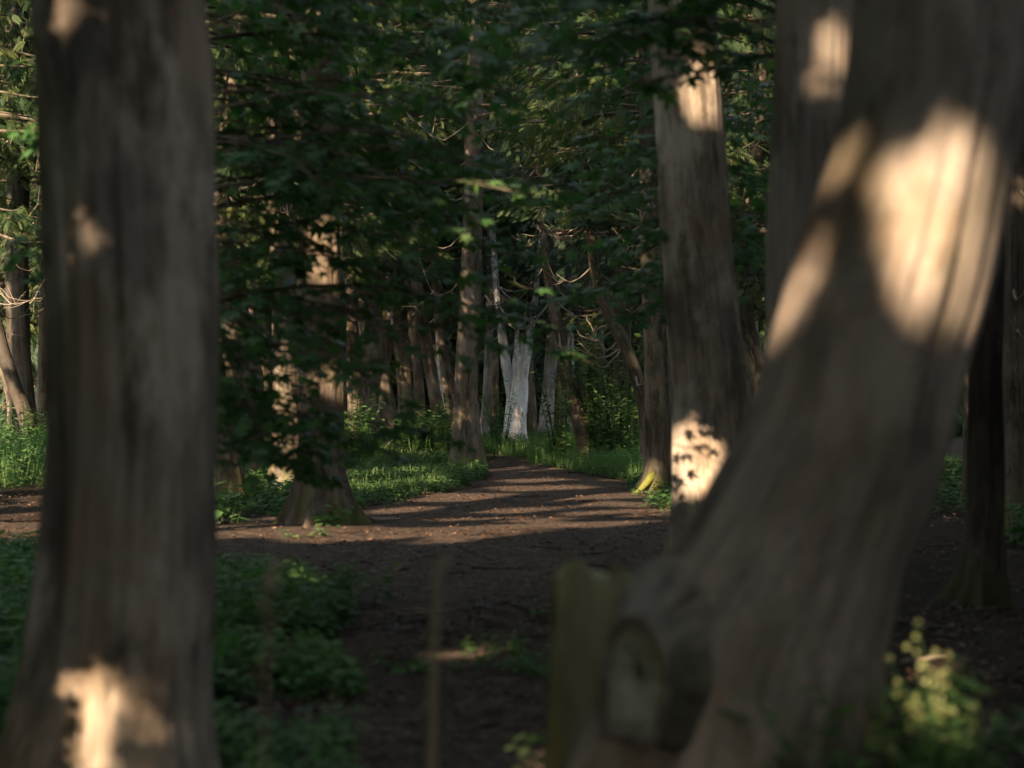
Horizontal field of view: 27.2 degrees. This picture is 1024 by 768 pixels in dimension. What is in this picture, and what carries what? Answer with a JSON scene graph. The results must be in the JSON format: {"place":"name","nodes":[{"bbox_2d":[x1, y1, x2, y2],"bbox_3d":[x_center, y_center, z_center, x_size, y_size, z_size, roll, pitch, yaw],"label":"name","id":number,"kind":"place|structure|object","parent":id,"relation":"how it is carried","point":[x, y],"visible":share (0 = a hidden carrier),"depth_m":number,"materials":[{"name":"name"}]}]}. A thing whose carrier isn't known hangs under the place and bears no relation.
{"place":"outdoors","nodes":[
{"label":"outdoors","id":0,"kind":"place"},
{"bbox_2d":[0,432,642,497],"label":"grass","id":1,"kind":"structure","parent":0,"point":[611,473],"depth_m":34.98,"materials":[{"name":"green plant"}]},
{"bbox_2d":[0,453,670,767],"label":"path","id":2,"kind":"structure","parent":0,"point":[479,747],"depth_m":14.91,"materials":[{"name":"brown soil"}]},
{"bbox_2d":[307,527,331,537],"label":"seedling","id":3,"kind":"object","parent":2,"relation":"on","point":[323,533],"visible":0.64,"depth_m":19.14,"materials":[{"name":"green plant"}]},
{"bbox_2d":[240,555,401,606],"bbox_3d":[-1.265,1.268,13.387,1.074,0.350,0.829,0,0,-42],"label":"weed plant","id":4,"kind":"object","parent":2,"relation":"on","point":[349,572],"visible":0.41,"depth_m":13.34,"materials":[{"name":"green plant"}]},
{"bbox_2d":[351,485,362,509],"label":"weed plant","id":5,"kind":"object","parent":2,"relation":"on","point":[356,498],"visible":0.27,"depth_m":25.89,"materials":[{"name":"green plant"}]},
{"bbox_2d":[368,517,400,522],"bbox_3d":[-1.345,1.422,22.333,0.103,0.061,0.465,0,0,44],"label":"fallen stick","id":6,"kind":"object","parent":2,"relation":"on","point":[377,519],"visible":1,"depth_m":22.26,"materials":[{"name":"grey wood"}]},
{"bbox_2d":[503,730,545,767],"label":"weed plant","id":7,"kind":"object","parent":2,"relation":"on","point":[530,738],"visible":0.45,"depth_m":7.24,"materials":[{"name":"green plant"}]},
{"bbox_2d":[0,432,1023,767],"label":"ground","id":8,"kind":"structure","parent":0,"point":[920,584],"depth_m":12.16,"materials":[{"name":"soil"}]},
{"bbox_2d":[0,18,37,410],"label":"forest cedar","id":9,"kind":"object","parent":8,"relation":"on","point":[33,359],"depth_m":72.47,"materials":[{"name":"brown plant"}]},
{"bbox_2d":[0,33,38,385],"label":"forest cedar","id":10,"kind":"object","parent":8,"relation":"on","point":[30,269],"depth_m":57.61,"materials":[{"name":"brown plant"}]},
{"bbox_2d":[0,13,39,435],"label":"forest cedar","id":11,"kind":"object","parent":8,"relation":"on","point":[34,366],"visible":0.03,"depth_m":71.52,"materials":[{"name":"brown plant"}]},
{"bbox_2d":[0,10,40,427],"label":"forest cedar","id":12,"kind":"object","parent":8,"relation":"on","point":[35,329],"visible":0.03,"depth_m":52.88,"materials":[{"name":"brown plant"}]},
{"bbox_2d":[0,21,40,297],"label":"forest cedar","id":13,"kind":"object","parent":8,"relation":"on","point":[32,258],"depth_m":50.95,"materials":[{"name":"brown plant"}]},
{"bbox_2d":[0,0,42,443],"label":"cedar tree","id":14,"kind":"object","parent":8,"relation":"on","point":[19,342],"visible":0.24,"depth_m":43.82,"materials":[{"name":"green plant"}]},
{"bbox_2d":[0,0,43,443],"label":"cedar tree","id":15,"kind":"object","parent":8,"relation":"on","point":[12,380],"visible":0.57,"depth_m":41.93,"materials":[{"name":"green plant"}]},
{"bbox_2d":[0,400,47,444],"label":"shrub","id":16,"kind":"object","parent":8,"relation":"on","point":[26,417],"visible":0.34,"depth_m":41.24,"materials":[{"name":"green plant"}]},
{"bbox_2d":[0,0,48,436],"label":"cedar tree","id":17,"kind":"object","parent":8,"relation":"on","point":[42,390],"visible":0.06,"depth_m":44.83,"materials":[{"name":"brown plant"}]},
{"bbox_2d":[0,0,220,767],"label":"cedar tree","id":18,"kind":"object","parent":8,"relation":"on","point":[115,666],"visible":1,"depth_m":6.57,"materials":[{"name":"brown plant"}]},
{"bbox_2d":[0,0,374,504],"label":"cedar tree","id":19,"kind":"object","parent":8,"relation":"on","point":[232,475],"visible":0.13,"depth_m":26.84,"materials":[{"name":"green plant"}]},
{"bbox_2d":[36,1,429,476],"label":"forest cedar","id":20,"kind":"object","parent":8,"relation":"on","point":[223,171],"visible":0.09,"depth_m":32.81,"materials":[{"name":"green plant"}]},
{"bbox_2d":[217,476,285,523],"bbox_3d":[-2.880,1.222,22.011,0.868,0.551,0.641,0,0,41],"label":"dock plant","id":21,"kind":"object","parent":8,"relation":"on","point":[221,509],"visible":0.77,"depth_m":22.07,"materials":[{"name":"green plant"}]},
{"bbox_2d":[234,555,299,767],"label":"dry stalk","id":22,"kind":"object","parent":8,"relation":"on","point":[270,580],"visible":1,"depth_m":3.89,"materials":[{"name":"brown plant"}]},
{"bbox_2d":[208,0,379,383],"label":"forest cedar","id":23,"kind":"object","parent":8,"relation":"on","point":[346,273],"visible":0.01,"depth_m":40.91,"materials":[{"name":"green plant"}]},
{"bbox_2d":[0,0,591,494],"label":"maple tree","id":24,"kind":"object","parent":8,"relation":"on","point":[280,176],"visible":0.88,"depth_m":12.42,"materials":[{"name":"green plant"}]},
{"bbox_2d":[236,120,386,389],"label":"forest cedar","id":25,"kind":"object","parent":8,"relation":"on","point":[263,359],"depth_m":45.87,"materials":[{"name":"brown plant"}]},
{"bbox_2d":[248,121,381,372],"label":"forest cedar","id":26,"kind":"object","parent":8,"relation":"on","point":[264,324],"depth_m":59.84,"materials":[{"name":"brown plant"}]},
{"bbox_2d":[0,410,643,767],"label":"ground cover","id":27,"kind":"object","parent":8,"relation":"on","point":[237,605],"visible":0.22,"depth_m":10.90,"materials":[{"name":"green plant"}]},
{"bbox_2d":[205,0,445,492],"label":"cedar tree","id":28,"kind":"object","parent":8,"relation":"on","point":[277,369],"visible":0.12,"depth_m":29.85,"materials":[{"name":"brown plant"}]},
{"bbox_2d":[224,274,429,406],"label":"forest cedar","id":29,"kind":"object","parent":8,"relation":"on","point":[392,378],"depth_m":71.47,"materials":[{"name":"brown plant"}]},
{"bbox_2d":[310,502,354,525],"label":"weed plant","id":30,"kind":"object","parent":8,"relation":"on","point":[327,517],"visible":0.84,"depth_m":21.39,"materials":[{"name":"green plant"}]},
{"bbox_2d":[207,3,461,386],"bbox_3d":[-4.080,-6.289,40.069,5.650,16.056,5.977,0,0,25],"label":"forest cedar","id":31,"kind":"object","parent":8,"relation":"on","point":[381,248],"visible":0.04,"depth_m":40.17,"materials":[{"name":"green plant"}]},
{"bbox_2d":[259,252,409,414],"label":"forest cedar","id":32,"kind":"object","parent":8,"relation":"on","point":[345,406],"depth_m":66.03,"materials":[{"name":"brown plant"}]},
{"bbox_2d":[258,46,428,362],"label":"forest cedar","id":33,"kind":"object","parent":8,"relation":"on","point":[396,268],"visible":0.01,"depth_m":49.51,"materials":[{"name":"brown plant"}]},
{"bbox_2d":[247,13,459,436],"bbox_3d":[-3.673,-5.978,43.984,5.122,15.353,5.375,0,0,-29],"label":"cedar tree","id":34,"kind":"object","parent":8,"relation":"on","point":[354,330],"visible":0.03,"depth_m":43.86,"materials":[{"name":"brown plant"}]},
{"bbox_2d":[259,0,463,452],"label":"cedar tree","id":35,"kind":"object","parent":8,"relation":"on","point":[375,350],"visible":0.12,"depth_m":42.82,"materials":[{"name":"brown plant"}]},
{"bbox_2d":[344,391,385,460],"bbox_3d":[-2.894,0.854,39.853,1.077,1.489,1.507,0,0,0],"label":"shrub","id":36,"kind":"object","parent":8,"relation":"on","point":[365,428],"visible":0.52,"depth_m":39.66,"materials":[{"name":"green plant"}]},
{"bbox_2d":[375,577,395,597],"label":"weed plant","id":37,"kind":"object","parent":8,"relation":"on","point":[384,589],"visible":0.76,"depth_m":13.81,"materials":[{"name":"green plant"}]},
{"bbox_2d":[355,209,461,393],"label":"forest cedar","id":38,"kind":"object","parent":8,"relation":"on","point":[389,345],"visible":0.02,"depth_m":63.67,"materials":[{"name":"brown plant"}]},
{"bbox_2d":[346,227,480,416],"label":"forest cedar","id":39,"kind":"object","parent":8,"relation":"on","point":[396,399],"depth_m":73.58,"materials":[{"name":"brown plant"}]},
{"bbox_2d":[389,658,440,673],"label":"weed plant","id":40,"kind":"object","parent":8,"relation":"on","point":[416,666],"visible":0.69,"depth_m":10.14,"materials":[{"name":"green plant"}]},
{"bbox_2d":[387,398,452,454],"bbox_3d":[-1.806,0.941,43.084,1.775,1.333,1.403,0,0,-27],"label":"shrub","id":41,"kind":"object","parent":8,"relation":"on","point":[444,426],"visible":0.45,"depth_m":43.00,"materials":[{"name":"green plant"}]},
{"bbox_2d":[382,8,461,324],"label":"cedar tree","id":42,"kind":"object","parent":8,"relation":"on","point":[391,314],"visible":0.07,"depth_m":57.95,"materials":[{"name":"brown plant"}]},
{"bbox_2d":[345,67,508,424],"bbox_3d":[-3.808,-6.476,53.817,7.528,16.543,5.536,0,0,1],"label":"forest cedar","id":43,"kind":"object","parent":8,"relation":"on","point":[365,390],"visible":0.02,"depth_m":53.95,"materials":[{"name":"green plant"}]},
{"bbox_2d":[363,0,503,426],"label":"cedar tree","id":44,"kind":"object","parent":8,"relation":"on","point":[418,384],"visible":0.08,"depth_m":49.90,"materials":[{"name":"brown plant"}]},
{"bbox_2d":[346,3,523,433],"bbox_3d":[-2.275,-6.311,49.637,5.446,15.997,5.192,0,0,0],"label":"cedar tree","id":45,"kind":"object","parent":8,"relation":"on","point":[445,381],"visible":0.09,"depth_m":49.42,"materials":[{"name":"brown plant"}]},
{"bbox_2d":[364,0,509,433],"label":"cedar tree","id":46,"kind":"object","parent":8,"relation":"on","point":[432,382],"visible":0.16,"depth_m":47.40,"materials":[{"name":"brown plant"}]},
{"bbox_2d":[378,38,510,422],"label":"forest cedar","id":47,"kind":"object","parent":8,"relation":"on","point":[404,378],"visible":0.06,"depth_m":57.71,"materials":[{"name":"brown plant"}]},
{"bbox_2d":[426,553,464,767],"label":"dry stalk","id":48,"kind":"object","parent":8,"relation":"on","point":[431,743],"visible":1,"depth_m":4.69,"materials":[{"name":"brown plant"}]},
{"bbox_2d":[418,21,487,402],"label":"cedar tree","id":49,"kind":"object","parent":8,"relation":"on","point":[439,375],"depth_m":59.92,"materials":[{"name":"brown plant"}]},
{"bbox_2d":[273,0,633,525],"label":"cedar tree","id":50,"kind":"object","parent":8,"relation":"on","point":[302,503],"visible":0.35,"depth_m":21.82,"materials":[{"name":"brown plant"}]},
{"bbox_2d":[442,455,481,467],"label":"weed plant","id":51,"kind":"object","parent":8,"relation":"on","point":[462,463],"visible":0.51,"depth_m":38.24,"materials":[{"name":"green plant"}]},
{"bbox_2d":[390,78,541,428],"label":"forest cedar","id":52,"kind":"object","parent":8,"relation":"on","point":[447,340],"visible":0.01,"depth_m":73.96,"materials":[{"name":"brown plant"}]},
{"bbox_2d":[392,20,544,422],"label":"forest cedar","id":53,"kind":"object","parent":8,"relation":"on","point":[481,370],"visible":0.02,"depth_m":73.42,"materials":[{"name":"brown plant"}]},
{"bbox_2d":[411,182,531,406],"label":"forest cedar","id":54,"kind":"object","parent":8,"relation":"on","point":[450,369],"visible":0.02,"depth_m":65.91,"materials":[{"name":"brown plant"}]},
{"bbox_2d":[345,0,599,465],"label":"cedar tree","id":55,"kind":"object","parent":8,"relation":"on","point":[466,427],"visible":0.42,"depth_m":39.14,"materials":[{"name":"green plant"}]},
{"bbox_2d":[394,0,580,434],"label":"cedar tree","id":56,"kind":"object","parent":8,"relation":"on","point":[495,370],"visible":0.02,"depth_m":57.41,"materials":[{"name":"brown plant"}]},
{"bbox_2d":[411,0,581,436],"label":"cedar tree","id":57,"kind":"object","parent":8,"relation":"on","point":[487,377],"visible":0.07,"depth_m":55.40,"materials":[{"name":"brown plant"}]},
{"bbox_2d":[479,376,517,446],"bbox_3d":[-0.375,0.723,49.659,1.416,1.785,1.079,0,0,37],"label":"shrub","id":58,"kind":"object","parent":8,"relation":"on","point":[491,422],"visible":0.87,"depth_m":49.60,"materials":[{"name":"green plant"}]},
{"bbox_2d":[483,644,549,676],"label":"weed plant","id":59,"kind":"object","parent":8,"relation":"on","point":[530,663],"visible":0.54,"depth_m":10.12,"materials":[{"name":"green plant"}]},
{"bbox_2d":[441,0,592,436],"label":"cedar tree","id":60,"kind":"object","parent":8,"relation":"on","point":[531,421],"visible":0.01,"depth_m":59.86,"materials":[{"name":"brown plant"}]},
{"bbox_2d":[430,99,609,440],"bbox_3d":[0.305,-2.917,55.526,4.810,9.306,4.957,0,0,-17],"label":"bleached tree","id":61,"kind":"object","parent":8,"relation":"on","point":[515,374],"visible":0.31,"depth_m":54.87,"materials":[{"name":"white plant"}]},
{"bbox_2d":[409,210,635,428],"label":"forest cedar","id":62,"kind":"object","parent":8,"relation":"on","point":[537,355],"visible":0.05,"depth_m":70.06,"materials":[{"name":"brown plant"}]},
{"bbox_2d":[483,1,573,433],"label":"cedar tree","id":63,"kind":"object","parent":8,"relation":"on","point":[558,381],"visible":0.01,"depth_m":65.86,"materials":[{"name":"brown plant"}]},
{"bbox_2d":[458,0,604,438],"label":"cedar tree","id":64,"kind":"object","parent":8,"relation":"on","point":[550,365],"visible":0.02,"depth_m":57.85,"materials":[{"name":"brown plant"}]},
{"bbox_2d":[484,2,586,431],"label":"cedar tree","id":65,"kind":"object","parent":8,"relation":"on","point":[571,343],"depth_m":61.94,"materials":[{"name":"brown plant"}]},
{"bbox_2d":[445,0,631,458],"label":"cedar tree","id":66,"kind":"object","parent":8,"relation":"on","point":[579,427],"visible":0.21,"depth_m":43.21,"materials":[{"name":"green plant"}]},
{"bbox_2d":[528,347,577,460],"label":"sapling","id":67,"kind":"object","parent":8,"relation":"on","point":[560,441],"visible":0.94,"depth_m":42.54,"materials":[{"name":"green plant"}]},
{"bbox_2d":[518,15,591,405],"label":"cedar tree","id":68,"kind":"object","parent":8,"relation":"on","point":[582,347],"depth_m":66.89,"materials":[{"name":"brown plant"}]},
{"bbox_2d":[487,0,643,467],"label":"cedar tree","id":69,"kind":"object","parent":8,"relation":"on","point":[625,349],"visible":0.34,"depth_m":35.40,"materials":[{"name":"green plant"}]},
{"bbox_2d":[490,2,641,447],"bbox_3d":[2.195,-5.649,47.055,4.647,14.731,6.319,0,0,27],"label":"forest cedar","id":70,"kind":"object","parent":8,"relation":"on","point":[564,272],"visible":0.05,"depth_m":46.70,"materials":[{"name":"green plant"}]},
{"bbox_2d":[499,5,636,431],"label":"forest cedar","id":71,"kind":"object","parent":8,"relation":"on","point":[544,354],"depth_m":72.25,"materials":[{"name":"brown plant"}]},
{"bbox_2d":[551,396,598,444],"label":"shrub","id":72,"kind":"object","parent":8,"relation":"on","point":[567,422],"visible":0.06,"depth_m":49.62,"materials":[{"name":"green plant"}]},
{"bbox_2d":[529,13,631,426],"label":"forest cedar","id":73,"kind":"object","parent":8,"relation":"on","point":[596,351],"visible":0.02,"depth_m":59.88,"materials":[{"name":"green plant"}]},
{"bbox_2d":[544,555,631,767],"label":"tree stump","id":74,"kind":"object","parent":8,"relation":"on","point":[584,600],"visible":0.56,"depth_m":6.14,"materials":[{"name":"brown wood"}]},
{"bbox_2d":[403,0,775,112],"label":"maple tree","id":75,"kind":"object","parent":8,"relation":"on","point":[660,34],"visible":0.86,"depth_m":10.30,"materials":[{"name":"green plant"}]},
{"bbox_2d":[217,451,965,517],"bbox_3d":[3.297,1.341,33.012,18.480,0.501,20.352,0,0,0],"label":"ground cover","id":76,"kind":"object","parent":8,"relation":"on","point":[273,496],"visible":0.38,"depth_m":29.36,"materials":[{"name":"green plant"}]},
{"bbox_2d":[551,5,643,375],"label":"forest cedar","id":77,"kind":"object","parent":8,"relation":"on","point":[635,337],"visible":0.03,"depth_m":51.91,"materials":[{"name":"green plant"}]},
{"bbox_2d":[560,325,671,454],"bbox_3d":[2.280,0.170,43.058,2.550,2.882,2.700,0,0,31],"label":"shrub","id":78,"kind":"object","parent":8,"relation":"on","point":[600,435],"visible":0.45,"depth_m":42.78,"materials":[{"name":"green plant"}]},
{"bbox_2d":[476,0,775,493],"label":"cedar tree","id":79,"kind":"object","parent":8,"relation":"on","point":[657,464],"visible":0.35,"depth_m":29.85,"materials":[{"name":"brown plant"}]},
{"bbox_2d":[585,371,671,456],"bbox_3d":[2.532,0.675,41.452,1.663,1.872,1.915,0,0,34],"label":"shrub","id":80,"kind":"object","parent":8,"relation":"on","point":[627,430],"visible":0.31,"depth_m":41.33,"materials":[{"name":"green plant"}]},
{"bbox_2d":[507,5,774,405],"bbox_3d":[3.422,-6.198,44.237,7.297,15.878,5.366,0,0,-7],"label":"forest cedar","id":81,"kind":"object","parent":8,"relation":"on","point":[572,245],"visible":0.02,"depth_m":43.41,"materials":[{"name":"green plant"}]},
{"bbox_2d":[535,0,774,341],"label":"maple tree","id":82,"kind":"object","parent":8,"relation":"on","point":[657,235],"visible":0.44,"depth_m":15.97,"materials":[{"name":"green plant"}]},
{"bbox_2d":[589,322,761,416],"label":"forest cedar","id":83,"kind":"object","parent":8,"relation":"on","point":[612,358],"visible":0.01,"depth_m":70.57,"materials":[{"name":"green plant"}]},
{"bbox_2d":[585,16,774,316],"bbox_3d":[5.029,-4.797,49.892,6.462,12.998,4.752,0,0,-27],"label":"forest cedar","id":84,"kind":"object","parent":8,"relation":"on","point":[640,300],"visible":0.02,"depth_m":49.59,"materials":[{"name":"green plant"}]},
{"bbox_2d":[620,0,775,407],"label":"forest cedar","id":85,"kind":"object","parent":8,"relation":"on","point":[753,355],"visible":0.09,"depth_m":39.86,"materials":[{"name":"green plant"}]},
{"bbox_2d":[648,0,748,555],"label":"cedar tree","id":86,"kind":"object","parent":8,"relation":"on","point":[710,408],"visible":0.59,"depth_m":14.80,"materials":[{"name":"brown plant"}]},
{"bbox_2d":[718,4,775,336],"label":"forest cedar","id":87,"kind":"object","parent":8,"relation":"on","point":[772,72],"visible":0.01,"depth_m":47.88,"materials":[{"name":"green plant"}]},
{"bbox_2d":[725,4,768,348],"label":"forest cedar","id":88,"kind":"object","parent":8,"relation":"on","point":[760,321],"depth_m":70.58,"materials":[{"name":"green plant"}]},
{"bbox_2d":[728,3,773,406],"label":"forest cedar","id":89,"kind":"object","parent":8,"relation":"on","point":[749,393],"depth_m":55.85,"materials":[{"name":"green plant"}]},
{"bbox_2d":[731,17,773,353],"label":"forest cedar","id":90,"kind":"object","parent":8,"relation":"on","point":[764,345],"depth_m":70.67,"materials":[{"name":"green plant"}]},
{"bbox_2d":[744,18,775,329],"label":"forest cedar","id":91,"kind":"object","parent":8,"relation":"on","point":[761,317],"visible":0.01,"depth_m":41.94,"materials":[{"name":"green plant"}]},
{"bbox_2d":[568,0,1023,767],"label":"cedar tree","id":92,"kind":"object","parent":8,"relation":"on","point":[772,578],"visible":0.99,"depth_m":5.74,"materials":[{"name":"brown plant"}]},
{"bbox_2d":[766,0,853,343],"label":"cedar tree","id":93,"kind":"object","parent":8,"relation":"on","point":[812,41],"visible":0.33,"depth_m":9.36,"materials":[{"name":"brown plant"}]},
{"bbox_2d":[760,309,962,425],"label":"forest cedar","id":94,"kind":"object","parent":8,"relation":"on","point":[960,405],"depth_m":70.22,"materials":[{"name":"green plant"}]},
{"bbox_2d":[714,619,1023,767],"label":"flowering herb","id":95,"kind":"object","parent":8,"relation":"on","point":[923,753],"visible":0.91,"depth_m":5.67,"materials":[{"name":"green plant"}]},
{"bbox_2d":[900,651,945,663],"bbox_3d":[2.045,1.366,10.595,0.354,0.036,0.065,0,0,-44],"label":"fallen stick","id":96,"kind":"object","parent":8,"relation":"on","point":[910,660],"visible":0.85,"depth_m":10.54,"materials":[{"name":"brown wood"}]},
{"bbox_2d":[952,393,962,436],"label":"forest cedar","id":97,"kind":"object","parent":8,"relation":"on","point":[961,420],"visible":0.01,"depth_m":71.17,"materials":[{"name":"green plant"}]},
{"bbox_2d":[954,392,962,435],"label":"forest cedar","id":98,"kind":"object","parent":8,"relation":"on","point":[959,433],"depth_m":72.52,"materials":[{"name":"green plant"}]},
{"bbox_2d":[954,393,962,430],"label":"forest cedar","id":99,"kind":"object","parent":8,"relation":"on","point":[956,422],"depth_m":71.69,"materials":[{"name":"green plant"}]},
{"bbox_2d":[959,370,967,508],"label":"cedar tree","id":100,"kind":"object","parent":8,"relation":"on","point":[965,425],"visible":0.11,"depth_m":24.95,"materials":[{"name":"brown plant"}]},
{"bbox_2d":[929,233,1012,612],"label":"cedar tree","id":101,"kind":"object","parent":8,"relation":"on","point":[979,578],"visible":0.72,"depth_m":13.41,"materials":[{"name":"brown plant"}]},
{"bbox_2d":[936,725,1021,738],"bbox_3d":[1.902,1.356,8.326,0.492,0.057,0.207,0,0,-23],"label":"fallen stick","id":102,"kind":"object","parent":8,"relation":"on","point":[1016,727],"visible":0.31,"depth_m":8.33,"materials":[{"name":"brown wood"}]},
{"bbox_2d":[1002,127,1023,535],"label":"cedar tree","id":103,"kind":"object","parent":8,"relation":"on","point":[1013,369],"visible":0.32,"depth_m":19.85,"materials":[{"name":"brown plant"}]},
{"bbox_2d":[1005,489,1023,548],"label":"weed plant","id":104,"kind":"object","parent":8,"relation":"on","point":[1015,538],"visible":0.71,"depth_m":18.16,"materials":[{"name":"green plant"}]},
{"bbox_2d":[521,598,549,615],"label":"weed plant","id":105,"kind":"object","parent":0,"point":[533,612],"visible":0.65,"depth_m":12.81,"materials":[{"name":"green plant"}]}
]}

